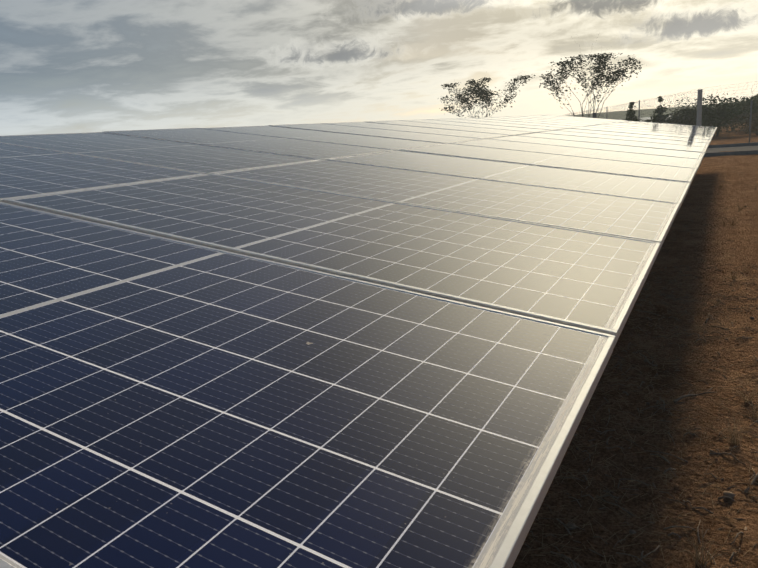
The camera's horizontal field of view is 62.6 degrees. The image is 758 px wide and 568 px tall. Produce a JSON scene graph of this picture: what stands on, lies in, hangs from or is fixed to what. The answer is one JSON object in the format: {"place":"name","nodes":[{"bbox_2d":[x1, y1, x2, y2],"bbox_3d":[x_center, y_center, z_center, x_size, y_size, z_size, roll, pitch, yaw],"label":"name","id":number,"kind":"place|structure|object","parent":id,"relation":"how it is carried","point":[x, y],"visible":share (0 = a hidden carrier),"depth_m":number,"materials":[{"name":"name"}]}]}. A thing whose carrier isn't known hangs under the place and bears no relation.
{"place":"outdoors","nodes":[
{"label":"outdoors","id":0,"kind":"place"},
{"bbox_2d":[0,0,757,135],"label":"sky","id":1,"kind":"structure","parent":0,"point":[67,66],"materials":[{"name":"grey"}]},
{"bbox_2d":[512,115,757,567],"bbox_3d":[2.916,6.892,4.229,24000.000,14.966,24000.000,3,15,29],"label":"ground","id":2,"kind":"structure","parent":0,"point":[673,251],"depth_m":2.85,"materials":[{"name":"red soil"}]},
{"bbox_2d":[0,115,716,567],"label":"solar array","id":3,"kind":"object","parent":2,"relation":"on","point":[360,345],"visible":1,"depth_m":1.24,"materials":[{"name":"glass"}]},
{"bbox_2d":[440,75,535,117],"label":"tree","id":4,"kind":"object","parent":2,"relation":"on","point":[481,93],"visible":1,"depth_m":47.64,"materials":[{"name":"green plant"}]},
{"bbox_2d":[539,37,642,117],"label":"tree","id":5,"kind":"object","parent":2,"relation":"on","point":[599,69],"visible":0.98,"depth_m":40.25,"materials":[{"name":"green plant"}]},
{"bbox_2d":[622,102,642,121],"bbox_3d":[14.152,-9.005,34.838,1.427,2.295,1.522,3,15,29],"label":"shrub","id":6,"kind":"object","parent":2,"relation":"on","point":[630,113],"visible":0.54,"depth_m":34.55,"materials":[{"name":"green plant"}]},
{"bbox_2d":[520,162,757,567],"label":"ground debris","id":7,"kind":"object","parent":2,"relation":"on","point":[726,494],"visible":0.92,"depth_m":2.73,"materials":[{"name":"soil"}]},
{"bbox_2d":[563,81,757,142],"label":"fence","id":8,"kind":"object","parent":2,"relation":"on","point":[699,121],"visible":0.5,"depth_m":26.06,"materials":[{"name":"metal"}]},
{"bbox_2d":[649,96,671,122],"bbox_3d":[15.123,-8.875,33.648,1.305,2.464,1.489,-5,13,0],"label":"shrub","id":9,"kind":"object","parent":2,"relation":"on","point":[657,116],"visible":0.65,"depth_m":33.36,"materials":[{"name":"green plant"}]},
{"bbox_2d":[667,108,695,124],"bbox_3d":[16.333,-8.766,34.304,2.470,1.731,1.989,3,15,29],"label":"shrub","id":10,"kind":"object","parent":2,"relation":"on","point":[674,118],"visible":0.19,"depth_m":33.93,"materials":[{"name":"green plant"}]},
{"bbox_2d":[664,94,727,131],"bbox_3d":[16.909,-8.871,33.314,3.559,2.321,3.386,-1,14,16],"label":"shrub","id":11,"kind":"object","parent":2,"relation":"on","point":[693,114],"visible":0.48,"depth_m":32.94,"materials":[{"name":"green plant"}]},
{"bbox_2d":[671,108,748,133],"bbox_3d":[18.734,-9.113,35.247,4.703,1.643,4.290,3,15,29],"label":"shrub","id":12,"kind":"object","parent":2,"relation":"on","point":[726,128],"visible":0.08,"depth_m":34.60,"materials":[{"name":"green plant"}]},
{"bbox_2d":[687,96,754,136],"bbox_3d":[17.414,-8.452,31.826,3.114,2.119,3.210,3,15,29],"label":"shrub","id":13,"kind":"object","parent":2,"relation":"on","point":[728,114],"visible":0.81,"depth_m":31.45,"materials":[{"name":"green plant"}]},
{"bbox_2d":[704,142,757,156],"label":"paved strip","id":14,"kind":"object","parent":2,"relation":"on","point":[740,149],"visible":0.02,"depth_m":20.82,"materials":[{"name":"concrete"}]},
{"bbox_2d":[720,104,748,128],"bbox_3d":[21.739,-10.197,38.299,3.489,1.806,3.099,3,15,29],"label":"shrub","id":15,"kind":"object","parent":2,"relation":"on","point":[734,120],"visible":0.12,"depth_m":38.27,"materials":[{"name":"green plant"}]},
{"bbox_2d":[721,112,757,134],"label":"shrub","id":16,"kind":"object","parent":2,"relation":"on","point":[754,125],"visible":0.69,"depth_m":30.42,"materials":[{"name":"green plant"}]},
{"bbox_2d":[727,98,757,130],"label":"shrub","id":17,"kind":"object","parent":2,"relation":"on","point":[755,110],"visible":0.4,"depth_m":35.03,"materials":[{"name":"green plant"}]},
{"bbox_2d":[727,96,757,109],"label":"shrub","id":18,"kind":"object","parent":2,"relation":"on","point":[747,100],"visible":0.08,"depth_m":41.78,"materials":[{"name":"green plant"}]},
{"bbox_2d":[568,94,757,119],"bbox_3d":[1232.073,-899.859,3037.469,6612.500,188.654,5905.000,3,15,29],"label":"hills","id":19,"kind":"structure","parent":0,"point":[610,116],"depth_m":4272.21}
]}

